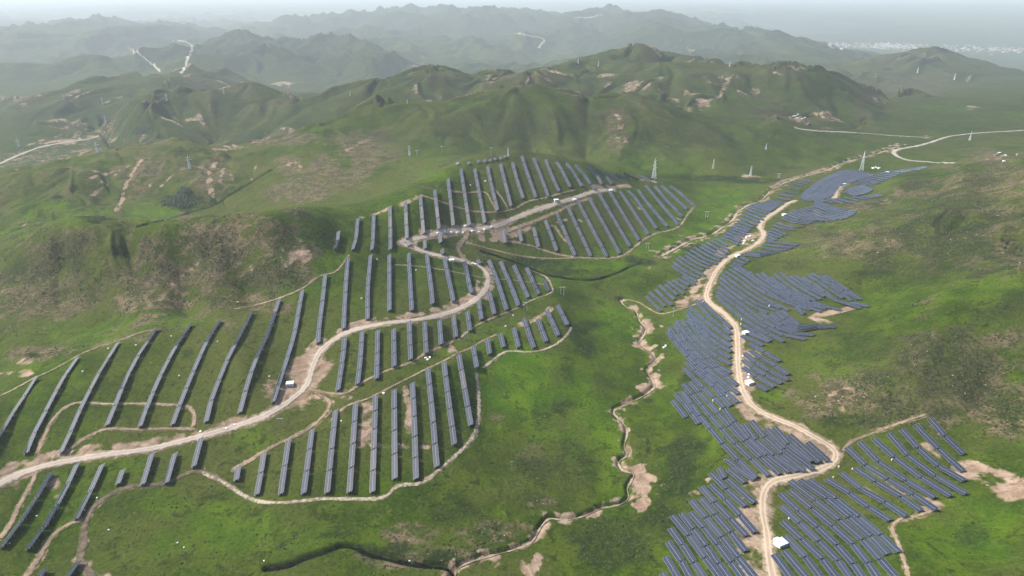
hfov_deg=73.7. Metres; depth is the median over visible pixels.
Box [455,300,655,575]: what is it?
stream
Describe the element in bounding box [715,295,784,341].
panel row
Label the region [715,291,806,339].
panel row
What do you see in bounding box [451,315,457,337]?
panel row
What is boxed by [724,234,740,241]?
panel row
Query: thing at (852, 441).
dirt track
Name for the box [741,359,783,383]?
panel row
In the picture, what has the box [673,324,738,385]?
panel row
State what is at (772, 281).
panel row
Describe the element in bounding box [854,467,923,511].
panel row
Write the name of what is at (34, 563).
dirt track
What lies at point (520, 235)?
panel row
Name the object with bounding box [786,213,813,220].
panel row
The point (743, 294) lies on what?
panel row
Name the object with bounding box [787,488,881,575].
panel row
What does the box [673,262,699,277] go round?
panel row
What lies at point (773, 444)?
panel row
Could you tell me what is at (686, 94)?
ground
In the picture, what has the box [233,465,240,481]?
panel row
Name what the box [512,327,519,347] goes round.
panel row
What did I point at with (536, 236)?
panel row
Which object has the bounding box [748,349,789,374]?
panel row
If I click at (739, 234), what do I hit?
panel row
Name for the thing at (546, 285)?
panel row
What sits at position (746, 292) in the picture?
panel row
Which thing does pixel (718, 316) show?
panel row
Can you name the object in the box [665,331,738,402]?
panel row
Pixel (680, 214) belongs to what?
panel row
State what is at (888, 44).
distant town
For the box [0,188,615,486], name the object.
gravel road
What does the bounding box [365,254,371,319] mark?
panel row
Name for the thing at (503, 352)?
dirt track
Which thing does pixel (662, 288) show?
panel row
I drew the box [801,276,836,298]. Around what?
panel row
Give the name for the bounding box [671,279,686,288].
panel row
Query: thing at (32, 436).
panel row
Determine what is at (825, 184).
solar panels
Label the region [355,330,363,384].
panel row
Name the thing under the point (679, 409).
panel row
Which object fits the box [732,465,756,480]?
panel row
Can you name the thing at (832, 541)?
panel row
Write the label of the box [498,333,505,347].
panel row
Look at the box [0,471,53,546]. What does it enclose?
panel row
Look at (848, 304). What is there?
panel row
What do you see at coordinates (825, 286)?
panel row
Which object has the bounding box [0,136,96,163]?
valley road
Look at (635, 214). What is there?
panel row
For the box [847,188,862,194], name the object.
panel row
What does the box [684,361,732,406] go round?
panel row
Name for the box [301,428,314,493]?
panel row
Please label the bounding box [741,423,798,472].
panel row
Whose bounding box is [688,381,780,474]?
panel row
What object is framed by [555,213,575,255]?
panel row
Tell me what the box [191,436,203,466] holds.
panel row
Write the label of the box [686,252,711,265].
panel row
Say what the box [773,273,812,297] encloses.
panel row
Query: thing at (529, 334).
panel row
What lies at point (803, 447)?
panel row
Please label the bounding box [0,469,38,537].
dirt track
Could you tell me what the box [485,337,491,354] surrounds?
panel row
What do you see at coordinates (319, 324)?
panel row
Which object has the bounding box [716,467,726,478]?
panel row
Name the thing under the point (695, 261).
panel row
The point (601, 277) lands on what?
stream
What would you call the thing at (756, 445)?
panel row
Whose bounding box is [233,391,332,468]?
dirt track
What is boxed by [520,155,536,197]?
panel row
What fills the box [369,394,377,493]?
panel row
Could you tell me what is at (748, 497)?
panel row
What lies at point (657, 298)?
panel row
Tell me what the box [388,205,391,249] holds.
panel row
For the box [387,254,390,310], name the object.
panel row
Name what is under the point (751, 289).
panel row
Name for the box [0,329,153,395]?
dirt track
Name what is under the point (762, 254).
panel row
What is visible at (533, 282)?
panel row
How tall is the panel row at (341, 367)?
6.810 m
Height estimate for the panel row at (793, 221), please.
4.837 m
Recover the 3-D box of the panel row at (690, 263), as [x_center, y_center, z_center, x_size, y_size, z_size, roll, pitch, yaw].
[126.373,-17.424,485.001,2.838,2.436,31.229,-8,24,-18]
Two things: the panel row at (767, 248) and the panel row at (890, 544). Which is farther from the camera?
the panel row at (767, 248)
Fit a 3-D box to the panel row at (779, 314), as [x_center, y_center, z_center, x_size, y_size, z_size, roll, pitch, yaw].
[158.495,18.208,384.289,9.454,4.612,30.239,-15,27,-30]
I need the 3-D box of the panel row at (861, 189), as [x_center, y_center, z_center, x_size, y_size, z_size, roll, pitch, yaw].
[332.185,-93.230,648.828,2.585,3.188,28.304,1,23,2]
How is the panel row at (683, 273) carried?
on the ground
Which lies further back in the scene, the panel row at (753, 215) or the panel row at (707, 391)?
the panel row at (753, 215)
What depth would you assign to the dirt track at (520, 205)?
502.71 m
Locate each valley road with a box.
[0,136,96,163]
[795,127,913,136]
[891,130,1022,162]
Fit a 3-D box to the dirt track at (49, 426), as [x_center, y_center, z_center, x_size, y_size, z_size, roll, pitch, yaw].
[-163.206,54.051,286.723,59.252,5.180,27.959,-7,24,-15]
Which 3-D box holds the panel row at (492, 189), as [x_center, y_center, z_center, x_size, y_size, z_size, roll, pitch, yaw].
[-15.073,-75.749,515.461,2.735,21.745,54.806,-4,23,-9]
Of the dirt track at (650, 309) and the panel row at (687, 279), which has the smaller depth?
the dirt track at (650, 309)
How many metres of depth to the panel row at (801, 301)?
411.03 m
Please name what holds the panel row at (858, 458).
on the ground
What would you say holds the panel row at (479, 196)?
on the ground
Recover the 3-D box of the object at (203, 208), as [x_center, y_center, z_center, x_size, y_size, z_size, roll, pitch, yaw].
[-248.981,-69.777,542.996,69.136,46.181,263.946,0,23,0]
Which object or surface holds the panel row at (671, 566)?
on the ground
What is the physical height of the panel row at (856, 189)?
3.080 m
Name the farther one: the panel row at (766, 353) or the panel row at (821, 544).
the panel row at (766, 353)
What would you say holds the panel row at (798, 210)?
on the ground
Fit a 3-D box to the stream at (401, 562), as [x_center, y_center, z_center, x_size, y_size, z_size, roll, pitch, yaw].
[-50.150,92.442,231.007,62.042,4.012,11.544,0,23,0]
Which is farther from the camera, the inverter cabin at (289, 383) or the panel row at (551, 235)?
the panel row at (551, 235)
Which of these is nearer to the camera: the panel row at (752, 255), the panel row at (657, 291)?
the panel row at (657, 291)
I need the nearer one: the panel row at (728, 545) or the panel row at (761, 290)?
the panel row at (728, 545)
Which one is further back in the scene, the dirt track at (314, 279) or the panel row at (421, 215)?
the panel row at (421, 215)
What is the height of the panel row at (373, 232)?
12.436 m
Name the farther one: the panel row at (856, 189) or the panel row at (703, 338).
the panel row at (856, 189)
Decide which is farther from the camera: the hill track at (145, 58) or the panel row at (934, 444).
the hill track at (145, 58)
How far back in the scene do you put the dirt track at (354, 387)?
316.29 m
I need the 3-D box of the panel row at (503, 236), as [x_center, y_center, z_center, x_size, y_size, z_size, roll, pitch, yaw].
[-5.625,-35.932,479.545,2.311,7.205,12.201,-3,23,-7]
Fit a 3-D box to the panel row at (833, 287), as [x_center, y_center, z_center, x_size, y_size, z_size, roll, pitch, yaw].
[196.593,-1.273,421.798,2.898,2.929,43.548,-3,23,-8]
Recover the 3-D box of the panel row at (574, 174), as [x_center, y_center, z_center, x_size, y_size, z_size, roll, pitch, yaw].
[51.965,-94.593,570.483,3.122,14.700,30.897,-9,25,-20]
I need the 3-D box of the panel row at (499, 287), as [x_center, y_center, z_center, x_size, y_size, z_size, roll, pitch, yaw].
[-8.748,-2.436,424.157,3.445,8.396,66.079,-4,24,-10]
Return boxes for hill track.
[128,46,159,70]
[172,40,192,72]
[514,33,544,47]
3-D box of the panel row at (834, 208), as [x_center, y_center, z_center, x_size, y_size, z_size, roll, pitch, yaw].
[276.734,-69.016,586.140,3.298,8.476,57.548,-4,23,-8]
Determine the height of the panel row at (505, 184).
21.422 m
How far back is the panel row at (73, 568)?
217.79 m
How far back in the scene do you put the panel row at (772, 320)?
376.45 m
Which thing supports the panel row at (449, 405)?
on the ground
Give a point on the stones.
(644, 281)
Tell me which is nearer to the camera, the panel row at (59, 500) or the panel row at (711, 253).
the panel row at (59, 500)
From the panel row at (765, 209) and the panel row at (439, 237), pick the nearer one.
the panel row at (439, 237)
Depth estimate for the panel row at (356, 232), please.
427.78 m
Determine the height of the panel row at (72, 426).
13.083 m
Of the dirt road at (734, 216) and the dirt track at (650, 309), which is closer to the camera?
the dirt track at (650, 309)
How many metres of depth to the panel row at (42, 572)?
215.18 m
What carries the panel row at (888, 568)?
on the ground
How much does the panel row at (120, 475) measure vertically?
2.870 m
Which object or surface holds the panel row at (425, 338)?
on the ground
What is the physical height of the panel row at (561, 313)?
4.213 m
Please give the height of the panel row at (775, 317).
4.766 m
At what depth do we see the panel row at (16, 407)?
290.67 m
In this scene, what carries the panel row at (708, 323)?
on the ground
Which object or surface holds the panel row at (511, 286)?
on the ground
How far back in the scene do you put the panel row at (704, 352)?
366.28 m
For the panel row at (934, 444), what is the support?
on the ground
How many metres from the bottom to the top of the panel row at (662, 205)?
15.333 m
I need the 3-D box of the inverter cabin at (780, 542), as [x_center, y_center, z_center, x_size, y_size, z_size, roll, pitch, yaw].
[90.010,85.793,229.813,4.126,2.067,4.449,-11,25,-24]
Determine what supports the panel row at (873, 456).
on the ground
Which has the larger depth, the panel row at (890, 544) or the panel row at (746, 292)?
the panel row at (746, 292)
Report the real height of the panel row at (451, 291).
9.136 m
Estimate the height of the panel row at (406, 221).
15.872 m
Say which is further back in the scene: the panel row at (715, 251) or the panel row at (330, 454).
the panel row at (715, 251)
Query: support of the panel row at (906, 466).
on the ground
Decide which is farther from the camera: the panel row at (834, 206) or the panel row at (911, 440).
the panel row at (834, 206)
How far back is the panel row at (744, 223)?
561.86 m
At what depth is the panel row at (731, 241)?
522.38 m
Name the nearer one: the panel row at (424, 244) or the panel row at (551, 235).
the panel row at (424, 244)
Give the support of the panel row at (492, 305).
on the ground
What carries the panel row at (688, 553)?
on the ground
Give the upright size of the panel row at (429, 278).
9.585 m
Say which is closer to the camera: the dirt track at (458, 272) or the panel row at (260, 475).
the panel row at (260, 475)
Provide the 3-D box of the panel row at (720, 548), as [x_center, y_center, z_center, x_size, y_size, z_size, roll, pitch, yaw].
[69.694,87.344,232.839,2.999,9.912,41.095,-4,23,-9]
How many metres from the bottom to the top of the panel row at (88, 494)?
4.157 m
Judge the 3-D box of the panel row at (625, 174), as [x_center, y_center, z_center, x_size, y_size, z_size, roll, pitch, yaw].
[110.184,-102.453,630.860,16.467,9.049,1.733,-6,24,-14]
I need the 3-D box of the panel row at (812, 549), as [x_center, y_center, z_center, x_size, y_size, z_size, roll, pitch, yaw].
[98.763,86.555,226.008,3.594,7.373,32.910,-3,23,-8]
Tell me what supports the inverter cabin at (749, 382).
on the ground
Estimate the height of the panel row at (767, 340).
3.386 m
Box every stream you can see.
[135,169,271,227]
[267,546,453,575]
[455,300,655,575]
[480,250,642,279]
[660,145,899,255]
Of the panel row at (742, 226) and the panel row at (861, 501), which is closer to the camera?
the panel row at (861, 501)
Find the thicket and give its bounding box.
[88,126,205,217]
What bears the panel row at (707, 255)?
on the ground
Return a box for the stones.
[2,155,1023,566]
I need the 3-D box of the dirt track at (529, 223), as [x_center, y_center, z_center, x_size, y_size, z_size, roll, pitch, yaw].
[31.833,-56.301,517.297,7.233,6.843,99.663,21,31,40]
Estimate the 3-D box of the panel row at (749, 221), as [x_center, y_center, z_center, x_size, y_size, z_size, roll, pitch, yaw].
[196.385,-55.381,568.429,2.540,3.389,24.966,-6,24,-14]
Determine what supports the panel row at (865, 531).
on the ground
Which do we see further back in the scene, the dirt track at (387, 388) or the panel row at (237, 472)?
the dirt track at (387, 388)
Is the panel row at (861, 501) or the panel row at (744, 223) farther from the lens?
the panel row at (744, 223)
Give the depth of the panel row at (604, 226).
519.01 m
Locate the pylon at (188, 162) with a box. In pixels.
[185,155,191,169]
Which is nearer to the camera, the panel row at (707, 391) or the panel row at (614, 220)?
the panel row at (707, 391)
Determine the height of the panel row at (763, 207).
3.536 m
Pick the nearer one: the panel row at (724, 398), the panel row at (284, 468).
the panel row at (284, 468)
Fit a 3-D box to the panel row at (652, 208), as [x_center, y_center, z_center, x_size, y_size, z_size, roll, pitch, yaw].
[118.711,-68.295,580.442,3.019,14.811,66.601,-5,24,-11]
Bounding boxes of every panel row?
[0,375,38,437]
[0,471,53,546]
[23,356,79,454]
[25,461,79,550]
[38,567,47,575]
[58,342,119,453]
[66,560,81,575]
[73,463,104,519]
[105,327,158,425]
[115,468,125,484]
[137,323,192,427]
[140,452,154,484]
[164,452,177,483]
[170,320,221,424]
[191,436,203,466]
[203,311,253,422]
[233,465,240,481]
[237,299,280,413]
[254,451,266,494]
[271,289,303,402]
[278,439,290,494]
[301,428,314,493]
[316,273,326,342]
[324,409,337,493]
[333,231,339,248]
[335,337,346,390]
[341,257,349,328]
[346,402,357,492]
[351,218,359,249]
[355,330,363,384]
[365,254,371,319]
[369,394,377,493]
[370,213,375,249]
[374,329,379,379]
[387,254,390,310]
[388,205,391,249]
[391,328,396,366]
[392,388,397,479]
[404,201,408,238]
[407,253,413,310]
[407,320,412,359]
[410,382,418,479]
[419,195,424,233]
[422,321,427,353]
[423,240,426,248]
[425,253,433,304]
[425,367,439,466]
[433,189,440,228]
[437,319,442,344]
[438,232,441,242]
[441,361,456,444]
[443,258,454,301]
[447,178,454,225]
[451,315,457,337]
[456,353,472,425]
[459,168,470,224]
[463,261,472,292]
[465,311,471,330]
[471,345,478,367]
[473,168,485,222]
[477,300,483,319]
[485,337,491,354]
[486,165,498,209]
[487,260,508,309]
[487,291,495,314]
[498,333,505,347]
[499,163,511,205]
[499,261,519,305]
[501,229,506,242]
[511,162,523,198]
[512,264,529,297]
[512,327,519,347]
[517,229,522,241]
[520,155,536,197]
[522,317,535,348]
[525,267,539,294]
[532,157,548,195]
[532,227,539,246]
[536,318,547,341]
[542,279,550,290]
[544,159,559,191]
[544,219,557,250]
[545,309,559,335]
[555,161,570,186]
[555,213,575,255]
[556,304,568,324]
[565,162,582,185]
[566,206,591,255]
[574,164,590,183]
[576,199,607,256]
[586,166,602,184]
[588,198,620,253]
[595,168,612,184]
[598,193,630,246]
[605,170,622,182]
[608,191,639,240]
[615,173,628,179]
[619,191,648,234]
[624,173,638,179]
[627,190,657,228]
[637,189,667,226]
[645,184,678,224]
[645,295,661,311]
[648,291,665,306]
[654,186,682,216]
[654,288,672,305]
[658,285,675,299]
[661,185,687,209]
[662,555,680,575]
[664,284,677,294]
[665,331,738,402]
[665,540,693,575]
[666,280,684,293]
[667,326,740,394]
[667,527,707,575]
[669,185,694,205]
[670,399,687,417]
[670,514,722,575]
[671,265,697,281]
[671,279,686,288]
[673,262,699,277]
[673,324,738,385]
[673,392,700,424]
[674,320,732,373]
[675,258,705,276]
[677,278,689,285]
[678,256,703,270]
[679,391,757,476]
[679,512,731,575]
[680,319,731,364]
[681,383,770,475]
[682,276,695,284]
[682,367,725,408]
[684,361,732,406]
[685,255,709,268]
[685,310,731,346]
[685,314,732,352]
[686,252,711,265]
[687,305,732,340]
[687,318,731,358]
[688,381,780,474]
[688,511,745,575]
[689,499,757,575]
[690,249,717,263]
[693,247,720,261]
[694,299,732,333]
[698,485,748,536]
[698,497,747,552]
[699,299,731,328]
[700,246,721,258]
[702,244,727,257]
[706,242,728,253]
[708,471,747,507]
[708,483,757,532]
[710,240,729,250]
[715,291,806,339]
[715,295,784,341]
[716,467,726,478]
[717,280,768,313]
[717,286,814,335]
[719,277,776,310]
[721,237,739,244]
[721,273,782,308]
[722,407,790,473]
[723,270,789,310]
[723,457,737,467]
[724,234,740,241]
[725,232,741,238]
[725,467,746,483]
[725,477,756,503]
[728,230,745,236]
[729,269,804,312]
[730,227,745,233]
[731,225,748,231]
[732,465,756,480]
[733,267,810,310]
[736,224,750,229]
[737,220,753,227]
[739,217,756,224]
[739,267,821,311]
[740,324,771,339]
[740,334,764,345]
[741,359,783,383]
[741,366,775,387]
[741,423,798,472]
[742,214,759,222]
[743,253,760,257]
[743,352,789,380]
[744,211,763,219]
[746,206,768,213]
[746,209,765,216]
[747,332,770,342]
[748,252,771,255]
[748,342,780,361]
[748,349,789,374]
[749,271,825,309]
[749,419,805,472]
[750,205,770,211]
[753,204,773,210]
[754,250,779,253]
[755,383,768,390]
[756,273,841,310]
[759,311,836,331]
[761,246,787,250]
[761,272,810,300]
[764,427,815,470]
[765,243,792,248]
[767,241,798,245]
[769,230,783,236]
[769,276,815,300]
[769,313,818,329]
[770,228,787,234]
[770,553,794,575]
[772,224,795,229]
[772,426,813,462]
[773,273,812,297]
[774,310,822,326]
[776,222,806,227]
[778,492,866,575]
[779,505,853,575]
[779,520,839,575]
[780,218,809,223]
[780,272,820,299]
[780,309,799,323]
[780,549,809,575]
[783,215,810,222]
[783,534,824,575]
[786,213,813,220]
[787,433,820,462]
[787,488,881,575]
[788,275,825,296]
[788,479,899,575]
[789,212,816,220]
[792,210,822,220]
[794,275,835,300]
[794,308,804,314]
[795,209,827,220]
[797,478,890,554]
[800,208,836,219]
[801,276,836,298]
[804,207,842,219]
[805,441,829,461]
[806,274,843,297]
[807,478,901,553]
[809,206,847,217]
[811,272,852,300]
[813,199,856,211]
[813,205,849,216]
[814,201,855,213]
[815,203,853,214]
[819,274,858,299]
[824,274,861,299]
[824,477,892,521]
[834,299,861,308]
[839,472,908,517]
[844,446,938,510]
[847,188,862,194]
[850,301,869,306]
[851,187,864,193]
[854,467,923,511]
[855,186,868,192]
[857,441,937,498]
[871,437,952,496]
[886,432,967,494]
[899,428,966,481]
[913,424,965,472]
[927,417,965,454]
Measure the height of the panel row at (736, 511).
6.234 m
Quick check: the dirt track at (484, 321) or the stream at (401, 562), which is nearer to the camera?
the stream at (401, 562)
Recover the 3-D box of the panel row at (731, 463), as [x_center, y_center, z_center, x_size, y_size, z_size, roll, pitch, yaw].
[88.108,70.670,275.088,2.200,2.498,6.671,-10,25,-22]
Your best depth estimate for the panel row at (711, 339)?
380.25 m
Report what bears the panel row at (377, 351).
on the ground
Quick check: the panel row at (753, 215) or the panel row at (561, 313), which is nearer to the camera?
the panel row at (561, 313)
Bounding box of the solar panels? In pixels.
[799,166,926,203]
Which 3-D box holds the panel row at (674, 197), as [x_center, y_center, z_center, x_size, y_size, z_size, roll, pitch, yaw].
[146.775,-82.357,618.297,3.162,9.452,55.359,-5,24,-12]
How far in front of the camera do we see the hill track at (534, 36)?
3715.15 m
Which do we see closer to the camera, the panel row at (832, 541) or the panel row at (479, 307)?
the panel row at (832, 541)
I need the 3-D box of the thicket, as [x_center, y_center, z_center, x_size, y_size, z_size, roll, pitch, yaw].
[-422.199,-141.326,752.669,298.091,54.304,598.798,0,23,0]
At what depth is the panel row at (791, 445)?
280.62 m
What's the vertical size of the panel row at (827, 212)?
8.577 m
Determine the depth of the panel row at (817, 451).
277.61 m
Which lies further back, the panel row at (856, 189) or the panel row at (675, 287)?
the panel row at (856, 189)
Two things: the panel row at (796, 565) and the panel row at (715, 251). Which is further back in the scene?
the panel row at (715, 251)
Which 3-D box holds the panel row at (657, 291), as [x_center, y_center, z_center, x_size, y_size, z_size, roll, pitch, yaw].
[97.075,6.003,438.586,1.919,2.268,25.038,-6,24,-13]
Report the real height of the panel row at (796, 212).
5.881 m
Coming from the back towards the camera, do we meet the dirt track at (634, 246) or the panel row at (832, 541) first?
the dirt track at (634, 246)
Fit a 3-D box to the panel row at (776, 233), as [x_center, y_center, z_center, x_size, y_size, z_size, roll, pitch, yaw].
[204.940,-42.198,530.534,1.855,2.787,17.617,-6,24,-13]
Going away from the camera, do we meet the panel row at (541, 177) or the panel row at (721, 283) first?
the panel row at (721, 283)
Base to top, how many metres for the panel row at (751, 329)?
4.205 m
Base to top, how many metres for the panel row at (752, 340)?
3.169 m
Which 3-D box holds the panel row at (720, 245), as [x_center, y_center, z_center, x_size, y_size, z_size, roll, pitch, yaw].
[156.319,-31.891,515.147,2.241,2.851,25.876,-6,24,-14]
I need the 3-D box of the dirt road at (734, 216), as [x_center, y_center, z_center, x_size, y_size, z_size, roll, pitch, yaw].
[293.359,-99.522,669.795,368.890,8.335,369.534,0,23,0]
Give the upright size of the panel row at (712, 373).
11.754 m
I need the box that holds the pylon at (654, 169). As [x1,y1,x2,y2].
[652,158,656,177]
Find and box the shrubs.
[0,150,1023,575]
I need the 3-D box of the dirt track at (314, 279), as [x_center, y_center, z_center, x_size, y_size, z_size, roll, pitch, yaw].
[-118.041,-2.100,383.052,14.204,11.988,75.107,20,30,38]
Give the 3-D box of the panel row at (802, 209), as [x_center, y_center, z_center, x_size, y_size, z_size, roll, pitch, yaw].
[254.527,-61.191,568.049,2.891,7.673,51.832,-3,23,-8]
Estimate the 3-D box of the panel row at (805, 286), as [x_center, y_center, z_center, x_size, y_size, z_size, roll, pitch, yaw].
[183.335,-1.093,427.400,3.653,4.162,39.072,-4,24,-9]
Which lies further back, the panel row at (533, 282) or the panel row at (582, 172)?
the panel row at (582, 172)
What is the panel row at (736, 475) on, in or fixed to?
on the ground
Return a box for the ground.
[0,0,1023,575]
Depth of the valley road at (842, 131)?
879.76 m
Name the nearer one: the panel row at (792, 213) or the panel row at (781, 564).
the panel row at (781, 564)
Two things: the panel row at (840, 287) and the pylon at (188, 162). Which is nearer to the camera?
the panel row at (840, 287)
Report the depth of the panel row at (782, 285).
426.92 m
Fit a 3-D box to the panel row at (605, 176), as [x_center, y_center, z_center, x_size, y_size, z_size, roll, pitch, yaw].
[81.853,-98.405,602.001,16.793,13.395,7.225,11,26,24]
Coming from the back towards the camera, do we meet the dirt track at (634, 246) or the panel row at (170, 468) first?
the dirt track at (634, 246)
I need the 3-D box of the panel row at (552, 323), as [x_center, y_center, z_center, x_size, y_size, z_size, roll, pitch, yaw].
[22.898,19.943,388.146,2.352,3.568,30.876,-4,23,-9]
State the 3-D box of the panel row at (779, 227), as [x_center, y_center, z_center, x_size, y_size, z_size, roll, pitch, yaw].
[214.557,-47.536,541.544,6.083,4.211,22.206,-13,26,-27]
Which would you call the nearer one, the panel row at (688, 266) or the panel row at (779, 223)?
the panel row at (688, 266)
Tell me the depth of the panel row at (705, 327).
388.37 m
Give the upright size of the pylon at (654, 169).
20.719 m
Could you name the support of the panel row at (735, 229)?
on the ground
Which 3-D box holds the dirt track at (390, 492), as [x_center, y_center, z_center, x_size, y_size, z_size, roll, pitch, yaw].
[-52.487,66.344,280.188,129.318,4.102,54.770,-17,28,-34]
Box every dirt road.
[702,200,840,575]
[831,181,854,197]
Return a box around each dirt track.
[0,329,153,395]
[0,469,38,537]
[23,517,79,575]
[35,401,197,452]
[62,427,194,454]
[76,469,226,575]
[202,373,481,503]
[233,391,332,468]
[234,254,349,309]
[311,340,454,394]
[330,334,495,420]
[395,264,543,284]
[420,189,575,212]
[447,189,495,209]
[456,230,473,264]
[458,271,553,338]
[467,242,575,258]
[482,327,572,367]
[494,187,507,207]
[505,197,592,232]
[507,205,696,258]
[625,299,700,313]
[842,414,925,451]
[889,509,937,575]
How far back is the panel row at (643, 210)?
570.35 m
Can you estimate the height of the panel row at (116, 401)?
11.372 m
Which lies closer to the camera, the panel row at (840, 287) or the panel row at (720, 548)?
the panel row at (720, 548)
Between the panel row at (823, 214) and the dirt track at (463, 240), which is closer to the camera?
the dirt track at (463, 240)
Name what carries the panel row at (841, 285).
on the ground
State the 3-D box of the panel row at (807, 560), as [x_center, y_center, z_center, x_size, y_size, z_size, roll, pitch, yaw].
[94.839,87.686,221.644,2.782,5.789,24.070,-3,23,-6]
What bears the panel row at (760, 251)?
on the ground
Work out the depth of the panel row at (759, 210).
594.94 m
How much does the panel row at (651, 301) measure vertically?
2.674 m
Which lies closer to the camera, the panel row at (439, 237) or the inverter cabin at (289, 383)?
the inverter cabin at (289, 383)
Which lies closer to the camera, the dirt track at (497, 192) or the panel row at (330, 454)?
the panel row at (330, 454)
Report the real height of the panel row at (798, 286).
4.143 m
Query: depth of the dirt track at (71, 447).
280.04 m
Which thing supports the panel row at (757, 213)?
on the ground
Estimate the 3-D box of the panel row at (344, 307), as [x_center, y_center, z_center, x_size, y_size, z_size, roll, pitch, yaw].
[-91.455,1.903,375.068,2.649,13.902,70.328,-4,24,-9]
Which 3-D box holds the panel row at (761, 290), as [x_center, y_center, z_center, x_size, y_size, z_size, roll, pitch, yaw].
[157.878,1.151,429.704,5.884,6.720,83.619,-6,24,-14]
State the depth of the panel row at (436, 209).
469.43 m
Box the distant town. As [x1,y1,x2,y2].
[827,42,1023,54]
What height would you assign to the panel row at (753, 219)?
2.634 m
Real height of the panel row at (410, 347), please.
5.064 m
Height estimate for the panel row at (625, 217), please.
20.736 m
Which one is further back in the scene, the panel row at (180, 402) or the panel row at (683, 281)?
the panel row at (683, 281)
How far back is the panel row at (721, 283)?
420.12 m
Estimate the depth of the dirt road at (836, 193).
644.08 m
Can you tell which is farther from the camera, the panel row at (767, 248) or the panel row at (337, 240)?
the panel row at (767, 248)
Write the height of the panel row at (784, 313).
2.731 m
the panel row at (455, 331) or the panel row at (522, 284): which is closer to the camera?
the panel row at (455, 331)
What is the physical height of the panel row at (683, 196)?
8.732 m
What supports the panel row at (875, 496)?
on the ground
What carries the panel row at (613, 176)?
on the ground
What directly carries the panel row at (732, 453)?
on the ground
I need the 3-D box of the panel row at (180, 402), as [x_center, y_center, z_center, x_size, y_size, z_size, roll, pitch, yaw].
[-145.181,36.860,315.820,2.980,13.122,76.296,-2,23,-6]
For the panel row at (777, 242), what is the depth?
506.40 m
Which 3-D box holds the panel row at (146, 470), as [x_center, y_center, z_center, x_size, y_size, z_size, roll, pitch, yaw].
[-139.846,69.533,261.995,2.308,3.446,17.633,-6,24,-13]
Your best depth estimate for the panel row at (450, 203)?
482.94 m
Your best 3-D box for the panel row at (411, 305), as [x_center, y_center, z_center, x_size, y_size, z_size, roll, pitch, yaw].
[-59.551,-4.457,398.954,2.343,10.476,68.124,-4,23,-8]
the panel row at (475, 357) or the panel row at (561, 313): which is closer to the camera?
the panel row at (475, 357)
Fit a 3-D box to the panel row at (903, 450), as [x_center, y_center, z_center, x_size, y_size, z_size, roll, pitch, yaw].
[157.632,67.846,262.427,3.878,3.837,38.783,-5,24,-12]
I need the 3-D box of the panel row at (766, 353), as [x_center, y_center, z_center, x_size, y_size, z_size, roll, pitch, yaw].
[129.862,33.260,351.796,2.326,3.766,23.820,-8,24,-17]
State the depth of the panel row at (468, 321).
375.86 m
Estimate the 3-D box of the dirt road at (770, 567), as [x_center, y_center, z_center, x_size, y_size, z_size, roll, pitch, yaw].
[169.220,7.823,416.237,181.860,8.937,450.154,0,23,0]
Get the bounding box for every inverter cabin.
[285,381,294,386]
[744,379,753,385]
[772,537,788,548]
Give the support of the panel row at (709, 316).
on the ground
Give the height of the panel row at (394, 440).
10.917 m
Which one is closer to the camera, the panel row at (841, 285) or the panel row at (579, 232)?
the panel row at (841, 285)
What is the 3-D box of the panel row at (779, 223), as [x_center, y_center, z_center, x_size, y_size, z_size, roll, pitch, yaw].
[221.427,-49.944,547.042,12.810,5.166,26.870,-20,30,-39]
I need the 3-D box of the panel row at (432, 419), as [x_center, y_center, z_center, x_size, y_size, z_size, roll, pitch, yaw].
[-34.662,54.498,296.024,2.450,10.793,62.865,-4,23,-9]
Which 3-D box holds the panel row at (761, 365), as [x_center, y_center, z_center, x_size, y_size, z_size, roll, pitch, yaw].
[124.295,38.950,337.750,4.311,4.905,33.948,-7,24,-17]
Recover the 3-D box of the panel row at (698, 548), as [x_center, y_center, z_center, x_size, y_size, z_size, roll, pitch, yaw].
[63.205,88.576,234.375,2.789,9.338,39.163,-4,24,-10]
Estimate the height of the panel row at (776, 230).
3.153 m
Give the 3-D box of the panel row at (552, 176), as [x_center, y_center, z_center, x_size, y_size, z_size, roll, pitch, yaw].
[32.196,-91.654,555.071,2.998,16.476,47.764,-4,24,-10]
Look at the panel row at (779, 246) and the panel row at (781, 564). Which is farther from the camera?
the panel row at (779, 246)
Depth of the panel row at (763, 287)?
431.76 m
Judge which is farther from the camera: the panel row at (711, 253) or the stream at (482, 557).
the panel row at (711, 253)
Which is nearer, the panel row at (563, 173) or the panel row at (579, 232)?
the panel row at (579, 232)
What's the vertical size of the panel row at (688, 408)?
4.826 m
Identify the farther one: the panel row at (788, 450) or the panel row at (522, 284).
the panel row at (522, 284)
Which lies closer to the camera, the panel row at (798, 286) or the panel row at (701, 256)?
the panel row at (798, 286)
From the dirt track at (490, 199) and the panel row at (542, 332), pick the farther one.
the dirt track at (490, 199)
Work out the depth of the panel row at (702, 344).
371.65 m
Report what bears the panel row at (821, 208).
on the ground
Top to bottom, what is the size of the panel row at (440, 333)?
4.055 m
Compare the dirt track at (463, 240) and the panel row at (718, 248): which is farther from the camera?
the panel row at (718, 248)
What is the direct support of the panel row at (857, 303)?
on the ground
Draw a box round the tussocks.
[0,150,1023,575]
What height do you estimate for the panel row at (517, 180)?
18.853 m
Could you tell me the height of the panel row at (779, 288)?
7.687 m
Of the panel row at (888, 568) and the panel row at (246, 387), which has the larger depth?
the panel row at (246, 387)
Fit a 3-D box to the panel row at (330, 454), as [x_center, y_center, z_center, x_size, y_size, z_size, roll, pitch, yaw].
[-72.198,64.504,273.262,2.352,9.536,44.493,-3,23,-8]

